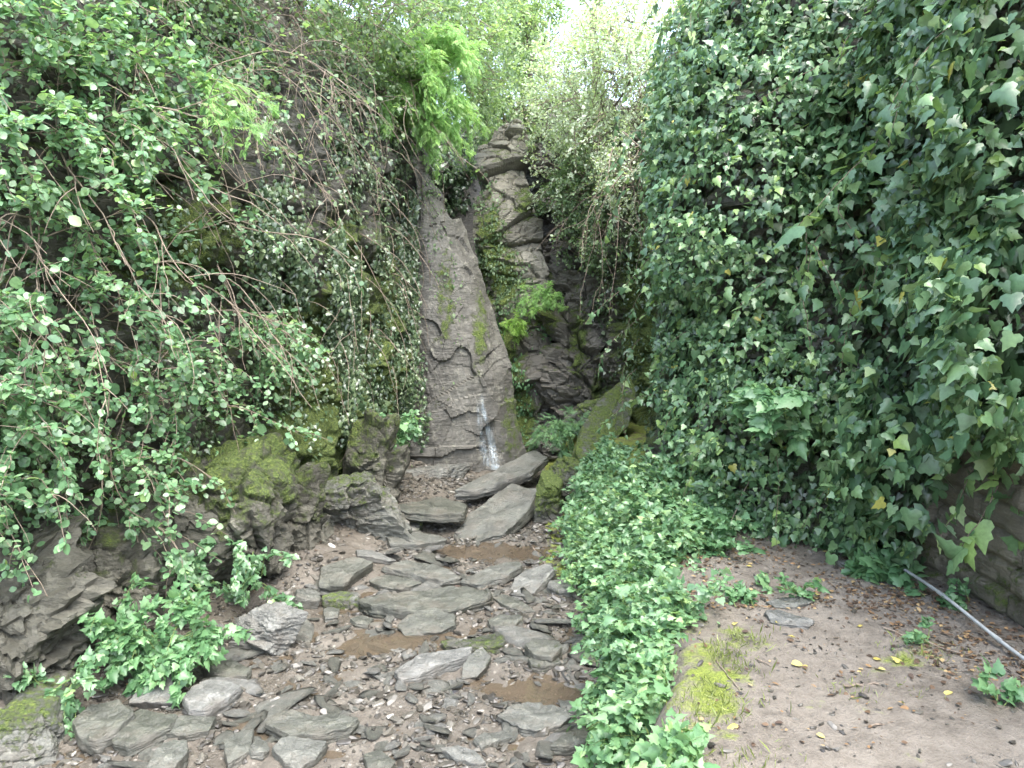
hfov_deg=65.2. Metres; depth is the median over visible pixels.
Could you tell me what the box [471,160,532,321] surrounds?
hanging plants
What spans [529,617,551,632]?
slate fragment
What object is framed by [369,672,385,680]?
slate fragment
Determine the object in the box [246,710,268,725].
slate fragment
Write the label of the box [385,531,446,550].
flat rock
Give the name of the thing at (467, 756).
flat rock
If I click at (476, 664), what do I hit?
flat rock
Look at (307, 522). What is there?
boulder
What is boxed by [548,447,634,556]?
bank plant
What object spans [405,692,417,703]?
slate fragment
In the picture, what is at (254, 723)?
slate fragment
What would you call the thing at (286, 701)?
slate fragment
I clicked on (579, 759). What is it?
bank plant
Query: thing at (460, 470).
boulder
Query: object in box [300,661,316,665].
slate fragment
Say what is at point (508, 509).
flat rock
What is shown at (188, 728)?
flat rock
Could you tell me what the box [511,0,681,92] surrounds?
tree
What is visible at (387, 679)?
slate fragment
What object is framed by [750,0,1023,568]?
ivy
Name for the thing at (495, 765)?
slate fragment
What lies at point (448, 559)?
slate fragment
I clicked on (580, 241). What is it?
vine
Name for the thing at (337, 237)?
ivy strand
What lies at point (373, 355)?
ivy strand
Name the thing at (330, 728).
flat rock
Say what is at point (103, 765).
slate fragment
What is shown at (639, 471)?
bank plant
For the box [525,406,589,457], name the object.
fern
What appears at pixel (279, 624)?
boulder
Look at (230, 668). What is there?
flat rock
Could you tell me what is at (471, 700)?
slate fragment
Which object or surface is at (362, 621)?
flat rock
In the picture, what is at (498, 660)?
slate fragment
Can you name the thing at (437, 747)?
slate fragment
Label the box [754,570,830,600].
bank plant
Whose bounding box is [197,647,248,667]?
slate fragment
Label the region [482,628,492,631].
slate fragment
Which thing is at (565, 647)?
slate fragment
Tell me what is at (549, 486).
boulder
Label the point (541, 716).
flat rock
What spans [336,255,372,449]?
ivy strand
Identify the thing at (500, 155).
rock column
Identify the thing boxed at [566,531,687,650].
bank plant
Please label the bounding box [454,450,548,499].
flat rock
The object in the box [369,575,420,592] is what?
flat rock
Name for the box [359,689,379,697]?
slate fragment
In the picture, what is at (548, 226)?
cliff face
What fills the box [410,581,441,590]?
slate fragment
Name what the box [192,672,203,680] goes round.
slate fragment
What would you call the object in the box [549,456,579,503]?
boulder
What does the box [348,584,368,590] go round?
slate fragment
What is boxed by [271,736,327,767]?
flat rock
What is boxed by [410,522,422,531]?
flat rock
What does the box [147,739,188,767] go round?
flat rock
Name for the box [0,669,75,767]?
boulder
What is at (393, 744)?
slate fragment
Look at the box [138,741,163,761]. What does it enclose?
slate fragment
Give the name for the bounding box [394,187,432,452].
ivy strand
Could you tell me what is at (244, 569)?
leafy plant
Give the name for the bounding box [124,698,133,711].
slate fragment
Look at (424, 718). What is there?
slate fragment
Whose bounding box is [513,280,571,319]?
fern
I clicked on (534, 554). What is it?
slate fragment
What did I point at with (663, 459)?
bank plant
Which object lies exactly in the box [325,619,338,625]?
slate fragment
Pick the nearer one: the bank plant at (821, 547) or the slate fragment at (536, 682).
the slate fragment at (536, 682)
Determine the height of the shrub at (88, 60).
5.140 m
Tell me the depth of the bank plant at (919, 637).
3.89 m
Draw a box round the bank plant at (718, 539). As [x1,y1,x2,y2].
[651,498,765,559]
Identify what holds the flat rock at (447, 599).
on the stream bed
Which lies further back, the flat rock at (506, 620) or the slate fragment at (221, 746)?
the flat rock at (506, 620)
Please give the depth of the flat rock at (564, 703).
4.46 m
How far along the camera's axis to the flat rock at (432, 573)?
6.26 m
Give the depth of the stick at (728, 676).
3.52 m
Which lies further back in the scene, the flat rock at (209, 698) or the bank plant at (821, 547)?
the bank plant at (821, 547)
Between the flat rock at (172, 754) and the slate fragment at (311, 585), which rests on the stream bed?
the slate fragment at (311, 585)
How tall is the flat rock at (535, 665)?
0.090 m
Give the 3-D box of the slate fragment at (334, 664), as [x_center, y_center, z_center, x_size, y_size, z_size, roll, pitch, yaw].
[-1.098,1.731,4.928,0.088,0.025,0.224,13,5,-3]
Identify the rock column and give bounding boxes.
[473,118,551,330]
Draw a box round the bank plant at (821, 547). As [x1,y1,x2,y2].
[809,526,878,550]
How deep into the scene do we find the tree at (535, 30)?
12.45 m
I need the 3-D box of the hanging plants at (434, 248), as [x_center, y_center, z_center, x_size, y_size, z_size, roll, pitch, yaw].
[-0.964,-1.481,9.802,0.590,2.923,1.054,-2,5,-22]
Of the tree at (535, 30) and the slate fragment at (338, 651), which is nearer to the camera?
the slate fragment at (338, 651)
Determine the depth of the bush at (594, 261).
9.87 m
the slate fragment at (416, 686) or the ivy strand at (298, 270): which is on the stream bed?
the slate fragment at (416, 686)
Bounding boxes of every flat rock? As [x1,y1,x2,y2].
[72,699,135,754]
[111,709,177,756]
[128,675,181,708]
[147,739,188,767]
[166,715,216,741]
[182,679,242,716]
[200,660,251,679]
[215,623,231,643]
[224,729,254,767]
[248,738,269,759]
[264,709,359,744]
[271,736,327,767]
[293,588,320,608]
[318,557,373,592]
[322,591,359,610]
[323,607,339,622]
[349,615,373,628]
[355,549,395,564]
[358,586,492,619]
[363,750,395,767]
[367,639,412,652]
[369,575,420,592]
[381,560,460,586]
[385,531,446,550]
[394,647,472,682]
[397,607,456,637]
[399,497,467,522]
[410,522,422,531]
[440,631,505,653]
[440,745,486,767]
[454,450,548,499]
[454,483,536,541]
[460,561,522,588]
[462,647,490,679]
[472,731,513,750]
[487,614,523,629]
[492,593,535,613]
[496,702,571,736]
[508,563,555,594]
[524,638,561,662]
[528,657,561,672]
[547,578,578,597]
[550,725,588,755]
[557,698,576,716]
[764,609,814,629]
[766,596,813,608]
[836,559,848,567]
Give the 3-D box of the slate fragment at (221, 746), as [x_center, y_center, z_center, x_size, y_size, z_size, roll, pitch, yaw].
[-1.391,1.859,4.134,0.244,0.028,0.114,7,9,-22]
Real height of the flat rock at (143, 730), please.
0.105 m
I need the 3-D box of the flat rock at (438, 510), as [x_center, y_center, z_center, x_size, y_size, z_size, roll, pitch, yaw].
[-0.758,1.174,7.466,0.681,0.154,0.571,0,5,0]
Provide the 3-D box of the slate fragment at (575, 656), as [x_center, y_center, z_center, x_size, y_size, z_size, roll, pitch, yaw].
[0.480,1.719,4.995,0.179,0.052,0.346,-6,6,-30]
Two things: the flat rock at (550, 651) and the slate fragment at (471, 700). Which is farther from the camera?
the flat rock at (550, 651)
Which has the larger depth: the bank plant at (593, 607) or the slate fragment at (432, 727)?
the bank plant at (593, 607)
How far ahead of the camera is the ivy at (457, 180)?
13.21 m
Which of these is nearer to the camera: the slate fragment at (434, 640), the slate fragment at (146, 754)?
the slate fragment at (146, 754)
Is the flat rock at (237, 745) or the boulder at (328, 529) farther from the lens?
the boulder at (328, 529)
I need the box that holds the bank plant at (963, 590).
[903,577,970,611]
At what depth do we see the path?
3.49 m
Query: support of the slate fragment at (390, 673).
on the stream bed
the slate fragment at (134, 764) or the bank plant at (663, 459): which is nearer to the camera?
the slate fragment at (134, 764)
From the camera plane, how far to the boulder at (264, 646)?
5.04 m
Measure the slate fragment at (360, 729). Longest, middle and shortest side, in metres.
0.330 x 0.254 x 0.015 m
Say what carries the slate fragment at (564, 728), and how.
on the stream bed
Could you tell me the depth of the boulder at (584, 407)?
9.26 m
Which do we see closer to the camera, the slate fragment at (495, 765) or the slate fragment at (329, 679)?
the slate fragment at (495, 765)
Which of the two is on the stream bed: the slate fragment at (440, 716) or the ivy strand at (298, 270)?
the slate fragment at (440, 716)
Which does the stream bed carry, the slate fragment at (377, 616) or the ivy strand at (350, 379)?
the slate fragment at (377, 616)
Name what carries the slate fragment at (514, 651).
on the stream bed
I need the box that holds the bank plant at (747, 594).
[694,567,760,606]
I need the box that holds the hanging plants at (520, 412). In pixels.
[489,290,551,450]
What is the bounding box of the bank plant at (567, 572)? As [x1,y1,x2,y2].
[550,486,640,596]
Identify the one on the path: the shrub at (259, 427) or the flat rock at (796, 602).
the flat rock at (796, 602)
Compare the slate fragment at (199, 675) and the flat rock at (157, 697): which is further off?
the slate fragment at (199, 675)
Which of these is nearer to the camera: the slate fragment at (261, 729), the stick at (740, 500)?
the slate fragment at (261, 729)
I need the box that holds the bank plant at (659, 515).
[575,471,710,616]
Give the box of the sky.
[305,0,678,119]
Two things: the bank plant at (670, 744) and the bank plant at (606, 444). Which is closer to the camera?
the bank plant at (670, 744)
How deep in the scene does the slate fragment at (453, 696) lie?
4.54 m
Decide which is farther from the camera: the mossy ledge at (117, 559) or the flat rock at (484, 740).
the mossy ledge at (117, 559)
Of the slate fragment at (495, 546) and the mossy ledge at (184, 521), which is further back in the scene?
the slate fragment at (495, 546)
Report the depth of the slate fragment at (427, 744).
4.08 m
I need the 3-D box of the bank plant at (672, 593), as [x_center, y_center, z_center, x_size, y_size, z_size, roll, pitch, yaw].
[0.767,1.320,4.276,0.828,0.908,0.791,-1,5,-16]
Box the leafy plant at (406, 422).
[379,409,424,447]
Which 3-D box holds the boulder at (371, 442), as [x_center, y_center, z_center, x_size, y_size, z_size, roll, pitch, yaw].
[-1.333,0.806,7.761,0.675,1.207,0.650,0,5,0]
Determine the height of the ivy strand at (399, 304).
2.226 m
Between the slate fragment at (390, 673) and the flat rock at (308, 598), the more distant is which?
the flat rock at (308, 598)
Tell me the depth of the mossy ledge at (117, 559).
5.09 m
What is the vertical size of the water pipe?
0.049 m
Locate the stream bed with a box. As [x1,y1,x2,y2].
[0,461,600,767]
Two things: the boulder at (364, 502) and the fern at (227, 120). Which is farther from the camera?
the boulder at (364, 502)
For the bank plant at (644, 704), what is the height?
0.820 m
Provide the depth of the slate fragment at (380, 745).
4.11 m
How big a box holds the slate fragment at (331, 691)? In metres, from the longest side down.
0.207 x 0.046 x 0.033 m
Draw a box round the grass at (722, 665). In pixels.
[645,624,968,767]
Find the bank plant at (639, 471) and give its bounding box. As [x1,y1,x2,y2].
[531,444,709,592]
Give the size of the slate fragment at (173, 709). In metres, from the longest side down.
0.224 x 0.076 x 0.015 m
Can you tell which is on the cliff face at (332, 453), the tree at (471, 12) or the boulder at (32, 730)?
the tree at (471, 12)
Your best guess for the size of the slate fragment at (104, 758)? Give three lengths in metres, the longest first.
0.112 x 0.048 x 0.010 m
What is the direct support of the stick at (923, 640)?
on the path
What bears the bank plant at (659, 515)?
on the path
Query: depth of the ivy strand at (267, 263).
6.28 m
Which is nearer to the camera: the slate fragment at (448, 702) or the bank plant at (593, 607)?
the slate fragment at (448, 702)
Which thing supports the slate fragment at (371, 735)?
on the stream bed
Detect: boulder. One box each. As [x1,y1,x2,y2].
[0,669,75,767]
[228,602,307,655]
[233,614,276,655]
[287,461,330,551]
[321,511,335,538]
[323,471,417,542]
[342,408,409,503]
[405,462,472,478]
[532,470,562,522]
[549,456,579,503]
[562,398,599,435]
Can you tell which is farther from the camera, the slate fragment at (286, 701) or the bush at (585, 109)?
the bush at (585, 109)
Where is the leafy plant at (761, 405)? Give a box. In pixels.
[728,381,815,460]
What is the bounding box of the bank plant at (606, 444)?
[559,430,642,511]
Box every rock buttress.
[493,297,557,453]
[529,252,606,460]
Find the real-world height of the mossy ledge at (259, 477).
1.238 m
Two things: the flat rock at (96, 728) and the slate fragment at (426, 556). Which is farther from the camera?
the slate fragment at (426, 556)
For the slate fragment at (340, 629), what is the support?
on the stream bed
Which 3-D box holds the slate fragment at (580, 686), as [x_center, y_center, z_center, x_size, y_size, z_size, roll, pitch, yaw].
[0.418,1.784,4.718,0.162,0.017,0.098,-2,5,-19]
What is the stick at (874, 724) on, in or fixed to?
on the path
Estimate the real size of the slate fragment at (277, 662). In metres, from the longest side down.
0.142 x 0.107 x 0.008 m
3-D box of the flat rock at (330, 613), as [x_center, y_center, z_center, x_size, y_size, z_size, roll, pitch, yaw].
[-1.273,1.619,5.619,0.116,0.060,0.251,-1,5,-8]
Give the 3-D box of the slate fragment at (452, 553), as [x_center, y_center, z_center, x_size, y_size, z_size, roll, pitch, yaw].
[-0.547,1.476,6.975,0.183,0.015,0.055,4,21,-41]
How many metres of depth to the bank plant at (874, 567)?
4.83 m
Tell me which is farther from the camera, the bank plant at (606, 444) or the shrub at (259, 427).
the bank plant at (606, 444)
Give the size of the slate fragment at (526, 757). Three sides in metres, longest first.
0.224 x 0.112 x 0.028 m
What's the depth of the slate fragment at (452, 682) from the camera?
4.72 m
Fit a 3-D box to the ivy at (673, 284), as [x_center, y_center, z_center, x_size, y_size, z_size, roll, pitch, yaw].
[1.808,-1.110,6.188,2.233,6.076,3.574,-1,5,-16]
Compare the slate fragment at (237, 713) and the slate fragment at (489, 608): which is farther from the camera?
the slate fragment at (489, 608)
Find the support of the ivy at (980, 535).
attached to the stone wall
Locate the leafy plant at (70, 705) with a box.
[3,645,104,739]
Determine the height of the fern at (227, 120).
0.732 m
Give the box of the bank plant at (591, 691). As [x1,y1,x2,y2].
[566,602,697,741]
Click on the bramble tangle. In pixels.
(257, 64)
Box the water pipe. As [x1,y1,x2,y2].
[904,569,1023,660]
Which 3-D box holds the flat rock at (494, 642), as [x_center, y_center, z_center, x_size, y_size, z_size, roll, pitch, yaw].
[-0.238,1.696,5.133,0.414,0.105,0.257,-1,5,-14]
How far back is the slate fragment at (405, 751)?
4.02 m
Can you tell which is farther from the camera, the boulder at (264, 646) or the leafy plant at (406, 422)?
the leafy plant at (406, 422)
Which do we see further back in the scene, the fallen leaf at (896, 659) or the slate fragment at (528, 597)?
the slate fragment at (528, 597)
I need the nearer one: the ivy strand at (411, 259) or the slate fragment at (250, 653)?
the slate fragment at (250, 653)
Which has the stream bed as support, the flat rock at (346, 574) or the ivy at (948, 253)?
the flat rock at (346, 574)
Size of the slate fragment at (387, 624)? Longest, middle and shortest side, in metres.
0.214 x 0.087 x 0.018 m
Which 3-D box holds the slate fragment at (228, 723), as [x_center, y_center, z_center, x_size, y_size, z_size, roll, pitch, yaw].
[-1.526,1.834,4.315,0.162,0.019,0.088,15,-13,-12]
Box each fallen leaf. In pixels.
[727,723,737,728]
[791,660,801,665]
[891,656,901,662]
[943,690,952,694]
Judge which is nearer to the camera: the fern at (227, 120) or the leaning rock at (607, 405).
the fern at (227, 120)
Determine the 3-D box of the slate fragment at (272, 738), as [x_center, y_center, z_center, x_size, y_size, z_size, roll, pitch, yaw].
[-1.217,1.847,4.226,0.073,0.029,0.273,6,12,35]
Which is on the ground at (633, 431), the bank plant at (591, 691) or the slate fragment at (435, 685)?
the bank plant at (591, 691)
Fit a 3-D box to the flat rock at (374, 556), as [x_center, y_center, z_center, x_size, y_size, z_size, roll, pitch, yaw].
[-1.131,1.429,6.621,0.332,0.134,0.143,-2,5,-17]
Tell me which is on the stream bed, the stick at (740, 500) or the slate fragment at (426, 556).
the slate fragment at (426, 556)
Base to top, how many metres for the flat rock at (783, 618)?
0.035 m
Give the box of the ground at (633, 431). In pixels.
[545,420,670,741]
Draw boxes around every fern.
[147,72,285,182]
[499,306,542,346]
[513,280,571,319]
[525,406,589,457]
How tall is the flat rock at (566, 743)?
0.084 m
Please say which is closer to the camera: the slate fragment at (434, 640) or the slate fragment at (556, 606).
the slate fragment at (434, 640)
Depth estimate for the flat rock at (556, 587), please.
5.99 m
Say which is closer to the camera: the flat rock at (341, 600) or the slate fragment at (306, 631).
the slate fragment at (306, 631)
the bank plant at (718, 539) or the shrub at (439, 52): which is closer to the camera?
the bank plant at (718, 539)
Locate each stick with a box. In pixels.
[717,661,743,696]
[731,455,759,520]
[844,682,878,687]
[871,721,892,726]
[883,627,960,652]
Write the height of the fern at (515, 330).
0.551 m
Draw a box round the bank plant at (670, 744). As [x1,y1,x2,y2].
[624,707,720,767]
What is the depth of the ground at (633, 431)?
8.60 m
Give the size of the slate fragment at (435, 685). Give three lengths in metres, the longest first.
0.348 x 0.205 x 0.043 m
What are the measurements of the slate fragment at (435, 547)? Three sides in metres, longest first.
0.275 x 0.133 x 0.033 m
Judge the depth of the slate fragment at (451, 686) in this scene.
4.62 m
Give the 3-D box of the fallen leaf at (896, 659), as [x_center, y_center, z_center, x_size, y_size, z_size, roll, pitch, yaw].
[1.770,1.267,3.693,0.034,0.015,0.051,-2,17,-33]
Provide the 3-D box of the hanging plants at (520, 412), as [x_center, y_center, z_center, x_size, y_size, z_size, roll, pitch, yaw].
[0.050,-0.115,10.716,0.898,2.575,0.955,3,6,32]
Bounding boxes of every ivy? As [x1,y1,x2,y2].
[0,0,446,509]
[431,130,479,216]
[565,87,661,452]
[585,0,924,551]
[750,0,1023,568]
[920,406,1023,575]
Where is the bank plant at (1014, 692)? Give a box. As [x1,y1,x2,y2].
[971,654,1023,705]
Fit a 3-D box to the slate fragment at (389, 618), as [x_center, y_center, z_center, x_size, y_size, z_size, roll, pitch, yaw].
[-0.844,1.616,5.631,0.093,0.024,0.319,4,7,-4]
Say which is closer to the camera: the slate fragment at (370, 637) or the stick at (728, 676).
the stick at (728, 676)
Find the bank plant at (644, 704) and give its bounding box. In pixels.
[569,632,688,767]
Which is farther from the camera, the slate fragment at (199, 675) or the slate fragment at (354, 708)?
the slate fragment at (199, 675)
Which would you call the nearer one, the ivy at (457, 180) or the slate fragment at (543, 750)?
the slate fragment at (543, 750)
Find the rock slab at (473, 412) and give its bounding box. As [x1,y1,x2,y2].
[397,136,525,472]
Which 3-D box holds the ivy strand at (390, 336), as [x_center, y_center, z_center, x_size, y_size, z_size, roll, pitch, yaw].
[-1.387,0.188,8.910,0.452,1.718,1.061,0,5,0]
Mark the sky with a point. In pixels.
(574, 2)
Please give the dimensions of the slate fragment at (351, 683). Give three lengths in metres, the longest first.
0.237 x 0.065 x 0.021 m
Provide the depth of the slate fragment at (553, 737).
4.15 m
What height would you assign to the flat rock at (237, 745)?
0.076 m
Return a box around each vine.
[0,62,363,547]
[537,131,658,325]
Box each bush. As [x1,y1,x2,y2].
[105,0,462,111]
[505,0,681,240]
[532,131,627,282]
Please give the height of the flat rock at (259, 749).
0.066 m
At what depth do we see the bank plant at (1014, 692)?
3.27 m
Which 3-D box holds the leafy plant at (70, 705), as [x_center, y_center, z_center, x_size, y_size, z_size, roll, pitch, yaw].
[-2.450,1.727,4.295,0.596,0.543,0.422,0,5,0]
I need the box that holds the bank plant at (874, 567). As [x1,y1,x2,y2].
[840,535,928,588]
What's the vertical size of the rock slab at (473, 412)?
4.714 m
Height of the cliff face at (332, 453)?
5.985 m
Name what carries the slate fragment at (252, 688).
on the stream bed
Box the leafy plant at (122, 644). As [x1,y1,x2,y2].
[78,571,254,708]
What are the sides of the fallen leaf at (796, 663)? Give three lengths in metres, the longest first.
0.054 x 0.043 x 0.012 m
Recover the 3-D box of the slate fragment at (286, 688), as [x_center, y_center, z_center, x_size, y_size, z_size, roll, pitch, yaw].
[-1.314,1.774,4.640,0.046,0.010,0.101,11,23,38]
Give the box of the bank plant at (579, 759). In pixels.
[570,685,644,767]
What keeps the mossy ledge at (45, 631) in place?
on the stream bed
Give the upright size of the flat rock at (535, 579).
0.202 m
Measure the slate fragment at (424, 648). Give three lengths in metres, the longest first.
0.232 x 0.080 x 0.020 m
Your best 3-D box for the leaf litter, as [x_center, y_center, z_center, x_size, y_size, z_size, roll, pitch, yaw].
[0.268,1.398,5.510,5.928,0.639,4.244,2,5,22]
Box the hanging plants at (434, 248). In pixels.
[411,144,464,383]
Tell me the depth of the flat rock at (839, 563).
5.12 m
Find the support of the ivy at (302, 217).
attached to the cliff face at (332, 453)
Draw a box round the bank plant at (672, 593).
[570,563,734,714]
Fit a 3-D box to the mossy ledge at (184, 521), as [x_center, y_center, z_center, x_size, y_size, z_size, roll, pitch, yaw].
[-2.580,0.839,5.706,1.140,0.824,0.762,-1,5,-9]
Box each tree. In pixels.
[286,0,537,182]
[460,0,573,164]
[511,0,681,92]
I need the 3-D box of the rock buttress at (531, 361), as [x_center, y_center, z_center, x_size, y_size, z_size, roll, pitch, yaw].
[0.252,0.014,11.039,1.316,2.930,2.144,0,5,0]
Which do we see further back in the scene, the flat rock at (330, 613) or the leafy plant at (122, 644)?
the flat rock at (330, 613)
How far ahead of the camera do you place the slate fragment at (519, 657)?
4.98 m
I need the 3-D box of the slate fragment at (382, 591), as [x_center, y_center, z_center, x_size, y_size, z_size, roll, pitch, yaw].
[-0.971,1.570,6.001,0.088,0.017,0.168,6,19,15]
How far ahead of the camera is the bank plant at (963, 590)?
4.48 m
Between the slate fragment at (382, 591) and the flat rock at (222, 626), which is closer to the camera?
the flat rock at (222, 626)
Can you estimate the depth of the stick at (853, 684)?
3.45 m
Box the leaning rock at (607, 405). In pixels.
[571,379,636,461]
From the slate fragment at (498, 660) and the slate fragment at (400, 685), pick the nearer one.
the slate fragment at (400, 685)
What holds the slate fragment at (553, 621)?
on the stream bed
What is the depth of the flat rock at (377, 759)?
3.94 m
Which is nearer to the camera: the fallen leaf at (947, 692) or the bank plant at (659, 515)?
the fallen leaf at (947, 692)
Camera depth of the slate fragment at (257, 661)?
5.00 m
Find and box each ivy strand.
[239,177,290,323]
[279,236,318,323]
[322,224,357,373]
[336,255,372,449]
[363,240,397,416]
[380,326,402,413]
[389,222,410,409]
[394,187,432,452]
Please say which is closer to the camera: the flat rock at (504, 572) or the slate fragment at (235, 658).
the slate fragment at (235, 658)
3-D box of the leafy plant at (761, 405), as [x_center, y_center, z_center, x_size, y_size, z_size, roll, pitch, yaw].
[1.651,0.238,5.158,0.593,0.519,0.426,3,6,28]
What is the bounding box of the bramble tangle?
[98,0,498,259]
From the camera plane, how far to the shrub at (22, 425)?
4.74 m
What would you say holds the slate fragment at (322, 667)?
on the stream bed
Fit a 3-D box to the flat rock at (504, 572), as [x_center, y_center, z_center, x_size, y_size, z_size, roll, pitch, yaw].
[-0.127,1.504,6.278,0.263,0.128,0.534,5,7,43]
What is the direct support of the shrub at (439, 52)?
on the cliff face at (332, 453)
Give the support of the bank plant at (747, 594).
on the path
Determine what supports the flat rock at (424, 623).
on the stream bed
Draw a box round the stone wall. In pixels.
[845,0,1023,626]
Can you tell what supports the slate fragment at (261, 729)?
on the stream bed
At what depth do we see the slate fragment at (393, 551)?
6.61 m
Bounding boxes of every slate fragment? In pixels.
[92,754,110,762]
[96,762,110,767]
[106,760,148,767]
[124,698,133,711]
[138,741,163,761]
[165,707,182,710]
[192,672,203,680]
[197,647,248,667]
[198,677,266,698]
[213,730,233,745]
[216,720,240,726]
[218,736,264,748]
[222,709,249,716]
[231,655,239,660]
[232,712,256,723]
[237,648,264,661]
[240,716,261,731]
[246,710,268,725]
[248,664,258,668]
[253,658,262,663]
[254,687,316,725]
[256,703,273,732]
[268,736,275,742]
[270,659,282,667]
[271,662,286,673]
[279,685,293,694]
[296,619,313,642]
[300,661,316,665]
[304,583,321,589]
[314,695,341,713]
[320,664,326,671]
[322,625,352,633]
[322,675,337,684]
[324,680,342,696]
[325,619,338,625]
[326,649,344,653]
[327,656,341,671]
[339,710,367,733]
[343,680,361,687]
[346,706,358,711]
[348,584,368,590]
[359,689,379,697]
[362,609,384,617]
[362,628,395,636]
[362,628,395,642]
[362,667,379,673]
[365,726,386,740]
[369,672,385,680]
[371,663,387,671]
[374,740,387,751]
[376,589,389,594]
[382,739,400,751]
[383,621,391,628]
[383,675,392,685]
[384,615,394,622]
[384,667,398,675]
[385,548,403,554]
[392,744,410,757]
[392,748,398,754]
[395,680,406,690]
[401,650,416,659]
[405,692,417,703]
[407,683,423,689]
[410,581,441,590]
[413,736,433,741]
[413,744,445,752]
[414,551,444,565]
[414,712,446,726]
[417,639,428,653]
[419,714,435,722]
[420,741,432,747]
[421,679,452,697]
[423,723,451,733]
[425,723,446,734]
[426,544,444,550]
[427,635,439,642]
[435,556,458,561]
[441,552,456,554]
[441,681,464,691]
[441,697,458,708]
[444,693,461,698]
[447,680,462,688]
[456,677,469,683]
[460,573,468,579]
[462,726,476,737]
[467,692,475,705]
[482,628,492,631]
[483,606,493,610]
[487,763,498,767]
[492,541,502,551]
[492,657,510,663]
[493,589,502,596]
[493,626,555,647]
[501,721,517,742]
[502,647,524,655]
[503,654,528,662]
[509,592,524,596]
[509,751,529,767]
[520,587,535,603]
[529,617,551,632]
[531,550,542,558]
[532,679,540,685]
[533,595,545,603]
[534,618,580,623]
[535,740,553,759]
[544,730,575,741]
[551,604,560,608]
[554,724,576,732]
[561,635,586,643]
[561,643,569,654]
[561,658,576,681]
[567,648,599,666]
[571,641,586,647]
[573,683,585,690]
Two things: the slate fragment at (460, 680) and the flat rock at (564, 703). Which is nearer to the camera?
the flat rock at (564, 703)
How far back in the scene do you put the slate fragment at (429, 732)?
4.20 m
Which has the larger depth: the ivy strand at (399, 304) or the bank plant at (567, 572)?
the ivy strand at (399, 304)
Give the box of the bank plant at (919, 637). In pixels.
[891,615,935,649]
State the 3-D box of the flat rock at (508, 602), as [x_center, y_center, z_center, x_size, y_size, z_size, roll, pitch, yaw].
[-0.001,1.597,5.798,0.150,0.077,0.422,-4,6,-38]
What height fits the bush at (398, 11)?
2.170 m
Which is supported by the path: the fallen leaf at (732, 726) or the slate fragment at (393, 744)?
the fallen leaf at (732, 726)
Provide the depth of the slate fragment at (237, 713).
4.38 m
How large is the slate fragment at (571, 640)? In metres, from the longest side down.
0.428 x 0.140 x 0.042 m
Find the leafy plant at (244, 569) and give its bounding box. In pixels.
[167,536,303,618]
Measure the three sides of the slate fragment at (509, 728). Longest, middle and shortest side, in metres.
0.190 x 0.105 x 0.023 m
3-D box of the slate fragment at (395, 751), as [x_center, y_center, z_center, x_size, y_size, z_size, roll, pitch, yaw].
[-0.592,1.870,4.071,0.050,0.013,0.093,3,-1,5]
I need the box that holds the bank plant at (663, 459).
[607,445,771,539]
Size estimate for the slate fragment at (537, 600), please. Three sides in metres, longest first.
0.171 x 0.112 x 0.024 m
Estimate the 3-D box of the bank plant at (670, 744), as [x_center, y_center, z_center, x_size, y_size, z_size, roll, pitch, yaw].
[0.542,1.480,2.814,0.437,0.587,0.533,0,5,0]
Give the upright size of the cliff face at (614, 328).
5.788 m
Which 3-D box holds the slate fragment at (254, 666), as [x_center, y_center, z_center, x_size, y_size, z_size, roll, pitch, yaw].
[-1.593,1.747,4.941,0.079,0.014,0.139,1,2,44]
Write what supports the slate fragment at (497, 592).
on the stream bed
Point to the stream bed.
(353, 541)
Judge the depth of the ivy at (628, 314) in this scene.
9.68 m
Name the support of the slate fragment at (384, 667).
on the stream bed
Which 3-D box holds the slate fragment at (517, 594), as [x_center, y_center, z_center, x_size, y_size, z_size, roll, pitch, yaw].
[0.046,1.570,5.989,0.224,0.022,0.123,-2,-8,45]
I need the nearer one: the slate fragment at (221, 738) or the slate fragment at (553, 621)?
the slate fragment at (221, 738)
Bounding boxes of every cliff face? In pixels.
[0,0,412,544]
[411,93,621,263]
[576,0,891,533]
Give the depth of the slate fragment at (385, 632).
5.38 m
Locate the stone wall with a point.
(996, 578)
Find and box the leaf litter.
[85,527,1023,747]
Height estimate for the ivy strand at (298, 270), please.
0.713 m
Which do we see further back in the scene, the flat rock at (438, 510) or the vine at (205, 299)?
the flat rock at (438, 510)
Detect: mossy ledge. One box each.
[0,514,116,704]
[76,507,183,631]
[88,445,218,560]
[179,432,300,592]
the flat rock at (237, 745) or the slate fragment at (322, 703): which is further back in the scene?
the slate fragment at (322, 703)
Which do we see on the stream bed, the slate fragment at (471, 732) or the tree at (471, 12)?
the slate fragment at (471, 732)
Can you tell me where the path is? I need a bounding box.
[655,524,1023,767]
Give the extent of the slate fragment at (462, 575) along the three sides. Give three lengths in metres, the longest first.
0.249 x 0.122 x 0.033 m
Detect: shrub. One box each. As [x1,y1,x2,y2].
[0,0,325,591]
[0,188,283,616]
[127,294,333,464]
[365,20,490,182]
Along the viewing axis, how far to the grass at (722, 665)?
3.40 m

